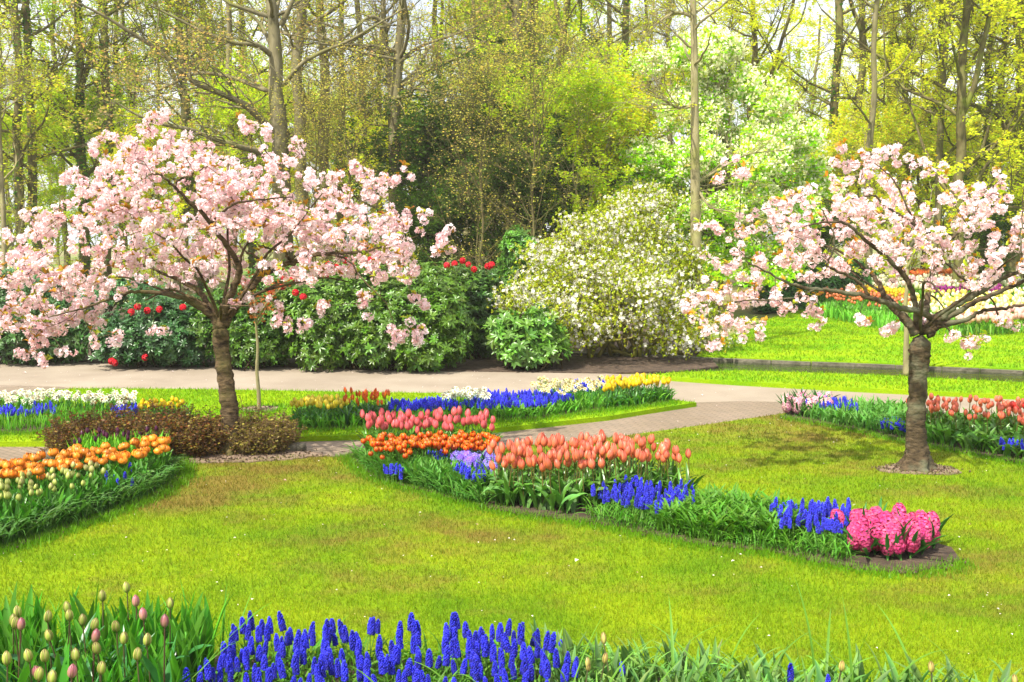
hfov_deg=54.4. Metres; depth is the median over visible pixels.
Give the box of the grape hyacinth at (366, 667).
[363,659,370,677]
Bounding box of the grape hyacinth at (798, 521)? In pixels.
[796,515,800,530]
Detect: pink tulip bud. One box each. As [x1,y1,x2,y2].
[0,617,44,681]
[32,665,39,681]
[67,664,76,681]
[84,628,136,681]
[103,607,187,666]
[111,595,172,650]
[142,614,199,681]
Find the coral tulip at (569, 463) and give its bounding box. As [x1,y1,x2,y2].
[564,457,571,503]
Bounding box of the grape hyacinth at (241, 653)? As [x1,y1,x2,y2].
[239,648,243,671]
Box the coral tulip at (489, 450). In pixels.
[475,445,502,482]
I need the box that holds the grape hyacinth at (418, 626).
[416,620,421,636]
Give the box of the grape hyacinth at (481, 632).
[479,627,487,672]
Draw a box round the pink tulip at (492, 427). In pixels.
[489,423,502,437]
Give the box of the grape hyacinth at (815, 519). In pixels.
[813,514,817,525]
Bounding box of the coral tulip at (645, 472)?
[631,458,655,495]
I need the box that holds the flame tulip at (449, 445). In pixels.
[447,442,452,458]
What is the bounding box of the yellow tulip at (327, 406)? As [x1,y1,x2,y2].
[326,404,331,419]
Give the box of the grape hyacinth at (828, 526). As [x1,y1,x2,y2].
[827,519,830,536]
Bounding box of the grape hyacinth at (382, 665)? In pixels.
[378,651,386,681]
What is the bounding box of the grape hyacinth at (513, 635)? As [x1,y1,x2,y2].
[511,630,516,641]
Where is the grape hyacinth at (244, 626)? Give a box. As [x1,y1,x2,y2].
[239,617,246,642]
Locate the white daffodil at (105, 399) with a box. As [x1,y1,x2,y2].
[102,396,109,410]
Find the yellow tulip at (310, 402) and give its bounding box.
[302,398,314,426]
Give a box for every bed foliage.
[0,397,192,430]
[0,446,172,540]
[0,454,190,546]
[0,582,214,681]
[66,428,172,457]
[193,615,615,681]
[286,384,676,428]
[358,425,504,456]
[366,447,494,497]
[476,470,685,513]
[530,616,1023,681]
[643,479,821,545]
[792,394,907,435]
[816,298,912,330]
[845,293,916,304]
[883,405,1023,459]
[887,284,1023,297]
[895,293,1013,334]
[947,312,1023,335]
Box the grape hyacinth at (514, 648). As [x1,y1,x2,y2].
[509,639,517,657]
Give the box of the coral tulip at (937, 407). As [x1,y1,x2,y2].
[928,403,951,428]
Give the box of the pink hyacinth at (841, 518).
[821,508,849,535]
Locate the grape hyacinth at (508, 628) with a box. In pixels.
[505,619,511,658]
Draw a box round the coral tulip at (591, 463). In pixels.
[584,458,602,495]
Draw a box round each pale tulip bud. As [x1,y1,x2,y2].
[0,482,13,510]
[2,483,9,505]
[4,492,14,530]
[5,478,15,506]
[8,493,32,518]
[13,478,32,508]
[16,489,49,517]
[17,470,51,493]
[18,485,27,506]
[19,479,37,505]
[26,485,48,508]
[27,484,45,505]
[36,489,56,517]
[37,473,58,500]
[43,485,56,502]
[48,475,63,500]
[48,482,53,510]
[49,467,66,492]
[51,479,56,497]
[55,467,64,499]
[56,483,74,507]
[59,468,77,494]
[64,471,87,497]
[65,471,93,497]
[77,465,100,501]
[80,460,100,481]
[84,464,109,490]
[93,467,105,492]
[94,462,111,477]
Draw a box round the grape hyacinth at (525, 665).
[522,656,528,674]
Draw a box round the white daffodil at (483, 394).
[479,392,485,410]
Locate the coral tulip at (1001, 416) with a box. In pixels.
[986,412,1003,434]
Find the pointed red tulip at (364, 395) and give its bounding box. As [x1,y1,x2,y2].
[358,394,371,423]
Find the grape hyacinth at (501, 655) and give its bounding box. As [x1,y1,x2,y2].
[498,648,504,665]
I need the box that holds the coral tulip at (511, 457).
[502,452,536,506]
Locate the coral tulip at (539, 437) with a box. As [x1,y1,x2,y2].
[534,433,541,472]
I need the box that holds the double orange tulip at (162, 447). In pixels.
[158,444,165,464]
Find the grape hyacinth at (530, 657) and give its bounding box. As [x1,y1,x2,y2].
[527,646,535,679]
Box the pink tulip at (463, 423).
[451,417,465,433]
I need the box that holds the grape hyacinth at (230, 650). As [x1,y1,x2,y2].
[227,644,233,661]
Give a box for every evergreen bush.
[0,264,166,317]
[331,47,518,268]
[387,157,468,284]
[429,26,576,304]
[442,112,594,292]
[463,21,643,290]
[493,224,543,315]
[524,79,633,282]
[746,255,879,312]
[796,182,870,267]
[942,171,1023,279]
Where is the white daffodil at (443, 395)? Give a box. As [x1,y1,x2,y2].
[441,393,449,409]
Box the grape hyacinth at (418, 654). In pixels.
[416,650,421,662]
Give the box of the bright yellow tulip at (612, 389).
[610,385,618,404]
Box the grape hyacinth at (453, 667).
[451,660,457,675]
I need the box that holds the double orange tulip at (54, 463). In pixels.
[44,459,58,483]
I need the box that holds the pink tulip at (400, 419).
[387,416,403,435]
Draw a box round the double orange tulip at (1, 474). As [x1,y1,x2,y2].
[0,468,10,487]
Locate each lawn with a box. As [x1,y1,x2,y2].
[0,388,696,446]
[0,413,1023,681]
[646,370,1023,399]
[697,294,1023,370]
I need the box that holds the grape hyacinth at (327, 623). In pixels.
[324,618,329,630]
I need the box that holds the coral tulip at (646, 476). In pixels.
[644,453,659,483]
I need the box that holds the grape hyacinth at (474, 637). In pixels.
[472,631,477,648]
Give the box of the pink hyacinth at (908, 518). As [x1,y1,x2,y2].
[905,514,917,550]
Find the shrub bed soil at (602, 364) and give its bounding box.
[0,304,717,373]
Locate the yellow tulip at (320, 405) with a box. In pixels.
[318,403,328,418]
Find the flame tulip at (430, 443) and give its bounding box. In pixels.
[426,440,432,460]
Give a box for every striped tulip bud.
[585,658,589,681]
[600,652,607,680]
[601,632,608,670]
[838,660,844,681]
[928,661,934,681]
[1011,674,1017,681]
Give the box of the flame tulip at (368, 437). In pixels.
[360,435,371,460]
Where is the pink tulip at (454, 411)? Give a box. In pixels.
[451,407,456,433]
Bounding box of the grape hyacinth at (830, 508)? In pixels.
[828,503,832,515]
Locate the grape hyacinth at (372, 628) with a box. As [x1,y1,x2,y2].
[368,616,375,655]
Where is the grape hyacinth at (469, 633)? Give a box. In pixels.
[467,630,471,639]
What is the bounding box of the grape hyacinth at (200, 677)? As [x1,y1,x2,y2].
[196,672,202,681]
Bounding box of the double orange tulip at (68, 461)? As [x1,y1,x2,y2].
[62,458,74,480]
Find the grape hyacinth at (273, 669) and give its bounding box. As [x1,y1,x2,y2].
[271,663,276,679]
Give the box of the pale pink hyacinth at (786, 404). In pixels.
[777,392,794,415]
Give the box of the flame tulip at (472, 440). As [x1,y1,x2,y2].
[469,437,475,442]
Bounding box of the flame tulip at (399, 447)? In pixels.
[392,444,402,464]
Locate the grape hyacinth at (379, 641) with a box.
[376,634,382,680]
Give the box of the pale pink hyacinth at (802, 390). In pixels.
[793,387,810,398]
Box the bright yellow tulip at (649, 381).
[640,378,652,400]
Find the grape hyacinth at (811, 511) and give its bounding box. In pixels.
[809,506,813,539]
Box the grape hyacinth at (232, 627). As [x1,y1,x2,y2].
[231,624,239,656]
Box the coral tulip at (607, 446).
[594,441,612,476]
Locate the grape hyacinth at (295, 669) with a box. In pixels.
[292,655,299,681]
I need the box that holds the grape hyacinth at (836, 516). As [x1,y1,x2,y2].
[833,511,838,534]
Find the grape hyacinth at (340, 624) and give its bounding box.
[337,619,351,669]
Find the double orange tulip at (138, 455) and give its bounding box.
[132,450,152,471]
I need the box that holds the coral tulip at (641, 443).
[633,437,654,474]
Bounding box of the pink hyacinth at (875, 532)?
[870,519,901,554]
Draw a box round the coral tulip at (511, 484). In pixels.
[496,452,525,502]
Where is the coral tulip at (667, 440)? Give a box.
[657,438,671,467]
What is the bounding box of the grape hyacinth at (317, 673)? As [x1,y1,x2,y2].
[314,664,320,681]
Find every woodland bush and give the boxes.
[0,36,74,264]
[0,84,81,264]
[5,78,128,272]
[12,101,86,255]
[25,45,147,259]
[34,78,151,243]
[56,12,176,247]
[87,104,208,286]
[140,104,199,260]
[169,37,294,286]
[173,58,336,265]
[225,46,403,285]
[236,153,264,260]
[243,152,294,251]
[252,58,371,261]
[265,16,431,271]
[306,95,405,262]
[340,91,468,272]
[400,19,548,283]
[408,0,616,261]
[418,0,638,278]
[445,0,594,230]
[473,13,659,315]
[506,38,683,308]
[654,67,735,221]
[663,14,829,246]
[731,75,826,255]
[800,97,900,275]
[822,106,892,250]
[852,92,976,270]
[861,97,979,254]
[899,121,1004,269]
[942,96,1008,264]
[947,84,1013,257]
[974,93,1023,242]
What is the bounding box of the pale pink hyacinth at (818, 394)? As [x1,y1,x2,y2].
[811,389,830,397]
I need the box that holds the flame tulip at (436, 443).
[428,440,439,461]
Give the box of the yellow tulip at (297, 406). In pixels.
[295,402,303,421]
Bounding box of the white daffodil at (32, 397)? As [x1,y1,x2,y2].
[29,395,35,401]
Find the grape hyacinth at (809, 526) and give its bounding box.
[807,521,811,539]
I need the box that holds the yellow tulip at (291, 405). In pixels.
[290,401,295,419]
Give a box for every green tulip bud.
[0,605,61,673]
[0,617,34,681]
[1,610,81,667]
[2,651,11,681]
[9,613,61,674]
[23,649,55,681]
[31,613,123,680]
[34,666,43,681]
[40,609,110,667]
[40,649,48,681]
[44,629,103,681]
[47,669,56,681]
[50,617,116,678]
[52,601,109,660]
[60,589,127,654]
[71,647,98,681]
[78,632,155,681]
[92,642,139,681]
[97,660,105,681]
[100,582,165,633]
[106,620,154,681]
[133,647,141,681]
[138,597,212,660]
[141,633,188,681]
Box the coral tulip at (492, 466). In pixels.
[486,461,503,504]
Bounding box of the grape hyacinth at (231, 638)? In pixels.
[228,632,235,674]
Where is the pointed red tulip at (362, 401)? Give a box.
[356,391,363,409]
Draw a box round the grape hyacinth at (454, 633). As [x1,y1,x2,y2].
[451,626,457,639]
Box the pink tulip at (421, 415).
[409,411,432,433]
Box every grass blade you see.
[188,639,236,681]
[193,620,246,681]
[410,660,443,678]
[511,615,560,681]
[573,619,600,681]
[609,639,653,681]
[653,625,708,681]
[660,655,684,681]
[667,625,717,681]
[668,594,674,678]
[697,632,734,681]
[705,644,754,681]
[725,618,755,676]
[765,632,807,681]
[794,576,815,681]
[794,626,850,680]
[824,610,830,677]
[836,656,877,681]
[842,596,853,681]
[853,619,874,672]
[876,603,913,674]
[897,650,940,679]
[924,636,961,680]
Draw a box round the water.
[661,361,1023,381]
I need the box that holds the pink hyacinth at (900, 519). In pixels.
[892,514,916,537]
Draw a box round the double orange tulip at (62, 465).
[57,462,68,474]
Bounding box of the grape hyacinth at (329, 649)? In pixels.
[326,647,333,680]
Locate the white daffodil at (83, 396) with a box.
[80,394,86,410]
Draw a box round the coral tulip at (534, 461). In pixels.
[523,457,541,492]
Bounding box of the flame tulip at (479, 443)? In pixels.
[476,440,481,452]
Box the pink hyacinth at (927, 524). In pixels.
[901,517,946,554]
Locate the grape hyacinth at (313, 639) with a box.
[310,629,315,659]
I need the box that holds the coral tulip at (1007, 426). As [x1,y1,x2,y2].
[991,411,1009,434]
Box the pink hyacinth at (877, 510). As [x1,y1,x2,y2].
[869,496,894,516]
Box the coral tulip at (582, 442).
[573,439,595,473]
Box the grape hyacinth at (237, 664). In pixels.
[234,657,240,681]
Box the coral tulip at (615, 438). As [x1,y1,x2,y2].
[605,432,622,472]
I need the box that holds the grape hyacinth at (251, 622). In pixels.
[247,611,255,662]
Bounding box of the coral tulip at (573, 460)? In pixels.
[562,451,591,485]
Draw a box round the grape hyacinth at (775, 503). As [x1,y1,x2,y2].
[773,497,777,509]
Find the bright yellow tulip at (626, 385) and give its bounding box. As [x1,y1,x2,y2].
[621,380,630,405]
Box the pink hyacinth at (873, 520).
[853,514,879,528]
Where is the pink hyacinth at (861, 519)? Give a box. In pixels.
[843,514,877,550]
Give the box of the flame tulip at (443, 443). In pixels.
[431,440,446,457]
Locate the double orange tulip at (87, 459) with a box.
[85,457,100,473]
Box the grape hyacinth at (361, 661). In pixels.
[359,655,364,681]
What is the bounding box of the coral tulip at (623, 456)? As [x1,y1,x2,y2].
[613,450,634,484]
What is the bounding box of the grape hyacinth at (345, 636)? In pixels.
[341,625,348,664]
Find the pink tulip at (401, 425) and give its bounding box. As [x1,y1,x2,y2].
[399,421,409,447]
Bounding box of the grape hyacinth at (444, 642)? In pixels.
[442,637,447,670]
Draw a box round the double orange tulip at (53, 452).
[47,448,58,471]
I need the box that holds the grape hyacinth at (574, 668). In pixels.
[571,661,577,679]
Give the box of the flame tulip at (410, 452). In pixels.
[407,449,412,464]
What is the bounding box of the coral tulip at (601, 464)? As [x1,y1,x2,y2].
[590,458,606,504]
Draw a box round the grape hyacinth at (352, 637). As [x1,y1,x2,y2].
[349,630,355,650]
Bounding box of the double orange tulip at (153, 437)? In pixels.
[148,434,157,441]
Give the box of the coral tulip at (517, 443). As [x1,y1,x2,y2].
[513,438,530,476]
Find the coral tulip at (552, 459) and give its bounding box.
[548,451,557,479]
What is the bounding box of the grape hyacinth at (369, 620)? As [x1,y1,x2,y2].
[367,618,370,657]
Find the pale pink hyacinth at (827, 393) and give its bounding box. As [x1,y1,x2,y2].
[824,391,841,399]
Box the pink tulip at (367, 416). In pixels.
[365,413,370,449]
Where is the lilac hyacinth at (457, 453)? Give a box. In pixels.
[448,449,462,462]
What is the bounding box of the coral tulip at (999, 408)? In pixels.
[988,405,1011,432]
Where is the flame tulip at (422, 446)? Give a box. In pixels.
[419,443,425,457]
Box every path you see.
[0,358,1023,416]
[0,385,68,394]
[0,401,782,469]
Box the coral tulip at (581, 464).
[573,459,585,506]
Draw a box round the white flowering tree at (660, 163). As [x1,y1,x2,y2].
[609,23,848,316]
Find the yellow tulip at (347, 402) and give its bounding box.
[342,398,351,416]
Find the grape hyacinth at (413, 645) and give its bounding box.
[410,636,415,664]
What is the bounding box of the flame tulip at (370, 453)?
[368,451,385,478]
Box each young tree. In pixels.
[237,269,290,408]
[881,178,938,375]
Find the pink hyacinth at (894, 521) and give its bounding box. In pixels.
[886,519,905,556]
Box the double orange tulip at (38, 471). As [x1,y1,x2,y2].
[33,466,45,487]
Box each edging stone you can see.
[44,448,60,459]
[277,442,306,450]
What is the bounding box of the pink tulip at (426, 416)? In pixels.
[415,414,428,434]
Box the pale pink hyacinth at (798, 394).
[790,388,807,396]
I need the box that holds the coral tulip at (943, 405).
[927,403,948,422]
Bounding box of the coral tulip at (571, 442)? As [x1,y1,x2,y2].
[569,437,575,457]
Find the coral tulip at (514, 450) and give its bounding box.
[497,444,526,504]
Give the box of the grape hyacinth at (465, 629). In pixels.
[462,621,468,650]
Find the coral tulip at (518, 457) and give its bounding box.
[506,455,521,482]
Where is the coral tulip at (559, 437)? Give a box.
[555,432,563,473]
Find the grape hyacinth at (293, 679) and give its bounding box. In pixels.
[290,675,296,681]
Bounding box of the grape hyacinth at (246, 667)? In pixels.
[242,652,249,671]
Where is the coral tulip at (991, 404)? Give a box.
[979,401,993,421]
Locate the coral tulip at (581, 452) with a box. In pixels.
[569,448,598,505]
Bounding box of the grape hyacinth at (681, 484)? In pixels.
[679,479,682,490]
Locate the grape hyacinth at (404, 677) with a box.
[401,670,407,681]
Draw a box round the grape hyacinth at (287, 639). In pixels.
[284,631,289,665]
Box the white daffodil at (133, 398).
[128,396,136,407]
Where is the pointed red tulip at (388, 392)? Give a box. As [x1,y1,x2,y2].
[380,389,394,410]
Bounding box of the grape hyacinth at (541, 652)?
[540,649,545,679]
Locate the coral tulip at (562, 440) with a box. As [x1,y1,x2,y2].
[559,435,569,474]
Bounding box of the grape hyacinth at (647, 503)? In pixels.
[645,497,649,526]
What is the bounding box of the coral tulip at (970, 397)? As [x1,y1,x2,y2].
[962,394,978,418]
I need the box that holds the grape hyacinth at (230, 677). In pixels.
[228,670,233,681]
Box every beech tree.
[44,0,447,267]
[236,0,555,281]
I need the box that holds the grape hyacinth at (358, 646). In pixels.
[355,639,361,675]
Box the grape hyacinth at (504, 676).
[502,669,508,681]
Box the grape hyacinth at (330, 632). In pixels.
[328,627,332,644]
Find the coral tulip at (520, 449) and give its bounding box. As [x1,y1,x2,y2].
[497,445,534,479]
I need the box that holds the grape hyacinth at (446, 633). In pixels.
[440,629,449,680]
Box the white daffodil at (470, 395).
[467,392,473,408]
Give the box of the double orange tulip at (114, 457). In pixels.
[106,453,118,476]
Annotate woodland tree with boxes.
[0,0,69,272]
[0,0,112,101]
[0,0,121,267]
[0,0,175,285]
[0,0,195,290]
[0,45,43,253]
[2,0,118,276]
[33,66,69,258]
[36,0,229,275]
[37,0,171,268]
[57,0,197,280]
[68,0,227,271]
[72,0,257,289]
[73,0,295,283]
[105,0,241,290]
[111,0,267,290]
[138,0,355,275]
[165,0,294,283]
[182,0,466,281]
[218,0,377,286]
[233,41,316,201]
[252,0,506,271]
[254,0,413,268]
[289,0,444,280]
[328,0,544,265]
[347,33,415,261]
[383,46,459,208]
[412,0,511,249]
[421,2,561,257]
[423,0,560,298]
[428,0,681,290]
[441,0,588,233]
[455,3,544,258]
[545,0,633,190]
[550,0,743,228]
[556,0,871,353]
[569,4,636,261]
[574,0,687,283]
[583,0,698,294]
[598,1,687,220]
[613,0,740,264]
[638,0,903,286]
[654,22,739,146]
[734,0,915,266]
[745,0,1001,239]
[781,0,880,260]
[781,0,1023,269]
[786,0,947,277]
[798,0,984,275]
[799,3,942,258]
[803,0,1023,293]
[821,0,1023,296]
[823,0,981,267]
[875,0,1023,273]
[877,0,1023,277]
[880,16,1009,267]
[903,0,1023,246]
[921,36,1023,260]
[929,3,1013,270]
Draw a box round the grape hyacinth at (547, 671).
[543,660,550,679]
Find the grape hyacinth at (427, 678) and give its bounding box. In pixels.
[425,674,430,681]
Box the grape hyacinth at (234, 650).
[231,645,235,675]
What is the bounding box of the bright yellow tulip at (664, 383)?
[659,379,665,401]
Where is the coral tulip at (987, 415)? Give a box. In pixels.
[972,412,996,434]
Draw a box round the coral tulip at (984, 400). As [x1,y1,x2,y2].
[981,397,989,418]
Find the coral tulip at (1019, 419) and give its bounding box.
[1004,416,1023,434]
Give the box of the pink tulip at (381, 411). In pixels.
[372,408,390,432]
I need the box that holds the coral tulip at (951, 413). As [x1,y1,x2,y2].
[949,411,959,432]
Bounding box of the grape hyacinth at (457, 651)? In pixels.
[453,637,460,678]
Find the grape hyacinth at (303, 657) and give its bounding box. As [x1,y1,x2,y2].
[300,648,306,680]
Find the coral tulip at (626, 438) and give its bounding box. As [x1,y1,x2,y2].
[616,436,629,467]
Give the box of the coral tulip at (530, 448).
[525,447,537,478]
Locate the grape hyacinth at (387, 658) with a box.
[385,654,389,680]
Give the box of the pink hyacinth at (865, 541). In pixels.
[839,521,880,556]
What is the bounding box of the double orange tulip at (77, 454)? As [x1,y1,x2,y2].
[71,451,84,475]
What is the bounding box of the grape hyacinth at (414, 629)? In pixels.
[411,619,417,635]
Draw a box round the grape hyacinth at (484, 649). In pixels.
[481,636,488,678]
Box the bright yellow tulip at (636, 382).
[630,379,638,403]
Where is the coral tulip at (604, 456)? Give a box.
[594,454,618,486]
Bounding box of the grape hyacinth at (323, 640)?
[321,638,325,652]
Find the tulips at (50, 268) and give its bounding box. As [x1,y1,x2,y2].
[0,266,52,275]
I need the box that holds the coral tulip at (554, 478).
[519,454,558,506]
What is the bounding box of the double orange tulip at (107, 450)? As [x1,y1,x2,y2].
[95,449,111,474]
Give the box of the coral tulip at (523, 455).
[513,450,526,473]
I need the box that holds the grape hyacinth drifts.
[0,378,1023,546]
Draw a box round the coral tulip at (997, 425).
[991,411,1012,429]
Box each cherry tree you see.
[0,107,456,455]
[679,137,1023,472]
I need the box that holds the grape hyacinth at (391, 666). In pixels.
[388,654,394,681]
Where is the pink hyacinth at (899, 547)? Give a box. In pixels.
[873,522,913,560]
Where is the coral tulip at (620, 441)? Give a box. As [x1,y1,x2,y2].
[612,439,636,468]
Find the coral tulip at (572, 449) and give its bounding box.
[557,446,577,476]
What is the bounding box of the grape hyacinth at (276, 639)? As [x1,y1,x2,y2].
[274,633,279,651]
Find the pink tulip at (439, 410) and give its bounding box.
[437,407,457,434]
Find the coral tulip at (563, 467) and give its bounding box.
[546,445,575,477]
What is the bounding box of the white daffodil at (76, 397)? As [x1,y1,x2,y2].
[72,393,80,409]
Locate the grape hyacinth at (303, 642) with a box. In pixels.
[299,632,306,671]
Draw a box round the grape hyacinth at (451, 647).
[449,638,454,659]
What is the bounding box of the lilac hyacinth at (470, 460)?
[459,456,474,468]
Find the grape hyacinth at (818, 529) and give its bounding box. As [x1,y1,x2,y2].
[817,524,820,538]
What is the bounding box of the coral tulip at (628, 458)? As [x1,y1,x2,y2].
[612,438,634,472]
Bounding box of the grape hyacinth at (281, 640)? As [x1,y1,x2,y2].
[278,636,283,652]
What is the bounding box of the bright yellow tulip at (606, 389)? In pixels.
[602,385,609,407]
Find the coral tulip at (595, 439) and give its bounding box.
[592,435,606,455]
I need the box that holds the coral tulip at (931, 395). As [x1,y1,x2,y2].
[926,393,941,413]
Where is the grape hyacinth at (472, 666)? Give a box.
[470,657,475,676]
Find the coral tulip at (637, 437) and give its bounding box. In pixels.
[634,434,640,465]
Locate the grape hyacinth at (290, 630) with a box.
[288,627,293,657]
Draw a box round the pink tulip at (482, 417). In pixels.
[479,413,485,438]
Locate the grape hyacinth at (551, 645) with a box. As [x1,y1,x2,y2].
[547,632,555,659]
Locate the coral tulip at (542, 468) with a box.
[532,463,559,506]
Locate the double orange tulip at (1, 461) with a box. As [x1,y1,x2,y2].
[0,459,14,481]
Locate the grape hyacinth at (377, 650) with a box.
[375,645,383,675]
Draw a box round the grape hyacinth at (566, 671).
[562,663,569,681]
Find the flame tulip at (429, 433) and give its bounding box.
[426,431,435,451]
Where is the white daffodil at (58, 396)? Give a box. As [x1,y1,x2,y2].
[53,393,60,415]
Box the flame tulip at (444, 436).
[442,433,447,439]
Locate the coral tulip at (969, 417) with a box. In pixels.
[959,414,980,434]
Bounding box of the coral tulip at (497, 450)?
[486,447,508,477]
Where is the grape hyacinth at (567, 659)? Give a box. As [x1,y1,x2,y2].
[563,651,570,670]
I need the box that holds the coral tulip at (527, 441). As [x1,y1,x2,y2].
[525,436,530,469]
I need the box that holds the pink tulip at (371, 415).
[359,411,379,437]
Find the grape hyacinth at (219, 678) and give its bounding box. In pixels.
[216,667,222,681]
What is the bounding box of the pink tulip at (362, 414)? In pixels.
[354,410,372,449]
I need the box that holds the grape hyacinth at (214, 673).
[209,667,215,681]
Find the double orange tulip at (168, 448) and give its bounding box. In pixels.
[163,444,170,467]
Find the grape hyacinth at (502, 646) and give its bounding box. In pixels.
[500,636,504,649]
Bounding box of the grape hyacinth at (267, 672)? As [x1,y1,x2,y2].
[265,668,270,681]
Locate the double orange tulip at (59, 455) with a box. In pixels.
[55,453,65,476]
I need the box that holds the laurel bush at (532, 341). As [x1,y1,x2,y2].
[481,302,573,369]
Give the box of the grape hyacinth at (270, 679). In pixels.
[266,673,272,681]
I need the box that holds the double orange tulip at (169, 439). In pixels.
[161,436,172,460]
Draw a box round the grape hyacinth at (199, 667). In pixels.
[196,665,202,679]
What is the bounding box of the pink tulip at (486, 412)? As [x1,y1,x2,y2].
[470,410,488,437]
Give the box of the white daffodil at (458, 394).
[456,393,466,410]
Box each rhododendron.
[0,277,110,365]
[83,287,213,367]
[187,259,310,370]
[271,257,494,372]
[454,262,510,359]
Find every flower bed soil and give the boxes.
[0,412,74,433]
[1,475,175,549]
[203,656,659,681]
[297,398,670,429]
[348,446,959,573]
[783,411,1023,460]
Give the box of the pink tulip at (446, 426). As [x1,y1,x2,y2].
[443,422,450,437]
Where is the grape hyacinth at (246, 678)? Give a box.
[243,672,248,681]
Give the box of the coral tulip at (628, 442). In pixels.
[617,440,643,476]
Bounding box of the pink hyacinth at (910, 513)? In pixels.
[894,504,916,518]
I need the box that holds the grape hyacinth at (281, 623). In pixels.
[277,611,288,653]
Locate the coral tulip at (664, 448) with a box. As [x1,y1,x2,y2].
[644,445,674,481]
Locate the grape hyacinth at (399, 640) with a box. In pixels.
[396,629,403,659]
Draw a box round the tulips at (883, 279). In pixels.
[865,271,1023,289]
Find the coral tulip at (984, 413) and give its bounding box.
[971,411,992,434]
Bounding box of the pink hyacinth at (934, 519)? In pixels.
[927,510,955,547]
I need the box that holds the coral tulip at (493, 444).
[478,438,501,474]
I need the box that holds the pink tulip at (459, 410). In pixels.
[448,406,469,432]
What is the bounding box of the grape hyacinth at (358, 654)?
[354,651,360,671]
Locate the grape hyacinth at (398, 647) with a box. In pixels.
[394,646,400,676]
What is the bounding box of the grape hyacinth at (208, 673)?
[204,659,212,681]
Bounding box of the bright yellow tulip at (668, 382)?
[662,378,674,399]
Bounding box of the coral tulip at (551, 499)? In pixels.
[534,456,558,510]
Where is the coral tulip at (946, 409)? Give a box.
[940,405,955,423]
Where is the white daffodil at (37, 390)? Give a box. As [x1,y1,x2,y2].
[33,388,40,402]
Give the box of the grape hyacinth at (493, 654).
[490,644,496,681]
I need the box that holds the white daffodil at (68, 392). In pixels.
[65,391,73,407]
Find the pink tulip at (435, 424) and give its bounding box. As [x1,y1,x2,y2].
[433,420,438,432]
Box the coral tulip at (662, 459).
[649,453,673,494]
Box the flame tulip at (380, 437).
[378,435,383,456]
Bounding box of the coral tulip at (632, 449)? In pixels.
[621,442,653,476]
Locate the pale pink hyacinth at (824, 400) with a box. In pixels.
[808,398,826,407]
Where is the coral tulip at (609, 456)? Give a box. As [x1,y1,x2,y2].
[599,448,623,485]
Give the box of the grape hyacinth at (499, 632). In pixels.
[496,623,503,647]
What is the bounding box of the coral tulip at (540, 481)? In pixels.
[536,460,569,496]
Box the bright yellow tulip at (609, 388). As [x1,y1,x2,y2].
[602,383,611,400]
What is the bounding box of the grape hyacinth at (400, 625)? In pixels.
[397,621,403,666]
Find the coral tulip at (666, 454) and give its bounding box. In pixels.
[651,449,679,489]
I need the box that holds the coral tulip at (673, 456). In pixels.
[671,453,684,480]
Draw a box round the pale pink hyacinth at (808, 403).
[803,399,821,409]
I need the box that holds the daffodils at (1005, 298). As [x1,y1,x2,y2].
[898,287,1023,313]
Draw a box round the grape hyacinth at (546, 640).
[543,631,550,652]
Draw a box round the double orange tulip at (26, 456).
[23,452,31,460]
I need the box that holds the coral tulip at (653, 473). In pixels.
[651,448,674,475]
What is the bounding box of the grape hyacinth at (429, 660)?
[425,649,432,681]
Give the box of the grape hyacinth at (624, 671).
[619,661,625,675]
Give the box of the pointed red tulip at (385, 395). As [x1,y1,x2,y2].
[378,390,389,412]
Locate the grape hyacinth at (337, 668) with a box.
[334,658,340,681]
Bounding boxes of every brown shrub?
[34,395,241,457]
[214,395,307,455]
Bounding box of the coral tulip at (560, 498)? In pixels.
[543,459,571,511]
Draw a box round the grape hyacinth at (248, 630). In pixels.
[243,624,251,646]
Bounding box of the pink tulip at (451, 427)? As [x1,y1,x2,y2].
[449,423,453,431]
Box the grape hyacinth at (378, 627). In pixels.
[375,619,380,633]
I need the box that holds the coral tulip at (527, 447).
[509,445,534,476]
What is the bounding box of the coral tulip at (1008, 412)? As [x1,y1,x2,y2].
[1002,408,1010,426]
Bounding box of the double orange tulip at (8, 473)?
[3,469,14,477]
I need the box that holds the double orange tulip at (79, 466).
[74,462,82,472]
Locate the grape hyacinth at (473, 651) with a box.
[469,649,475,681]
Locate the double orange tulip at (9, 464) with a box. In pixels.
[2,460,13,483]
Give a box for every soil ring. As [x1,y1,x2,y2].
[175,451,329,462]
[240,406,278,411]
[877,463,961,474]
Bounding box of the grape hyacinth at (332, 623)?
[329,618,335,655]
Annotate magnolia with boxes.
[486,177,750,361]
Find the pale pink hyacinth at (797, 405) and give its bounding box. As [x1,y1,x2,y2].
[786,397,810,415]
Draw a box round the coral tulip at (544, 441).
[540,435,547,474]
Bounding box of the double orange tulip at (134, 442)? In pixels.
[128,438,139,462]
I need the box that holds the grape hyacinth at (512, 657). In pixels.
[508,654,514,680]
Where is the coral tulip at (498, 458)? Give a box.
[486,452,508,484]
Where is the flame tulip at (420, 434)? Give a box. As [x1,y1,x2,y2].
[417,432,423,454]
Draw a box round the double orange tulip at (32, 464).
[26,461,37,482]
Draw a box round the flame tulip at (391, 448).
[385,445,394,467]
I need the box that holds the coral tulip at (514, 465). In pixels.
[501,460,526,504]
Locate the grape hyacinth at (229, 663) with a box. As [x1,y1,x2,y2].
[226,654,234,674]
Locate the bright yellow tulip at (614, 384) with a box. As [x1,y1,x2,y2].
[612,382,622,405]
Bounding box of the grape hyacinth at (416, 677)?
[412,669,420,681]
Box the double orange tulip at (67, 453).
[56,449,71,470]
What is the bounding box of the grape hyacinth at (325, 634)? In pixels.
[322,624,328,640]
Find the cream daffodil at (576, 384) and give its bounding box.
[572,382,578,395]

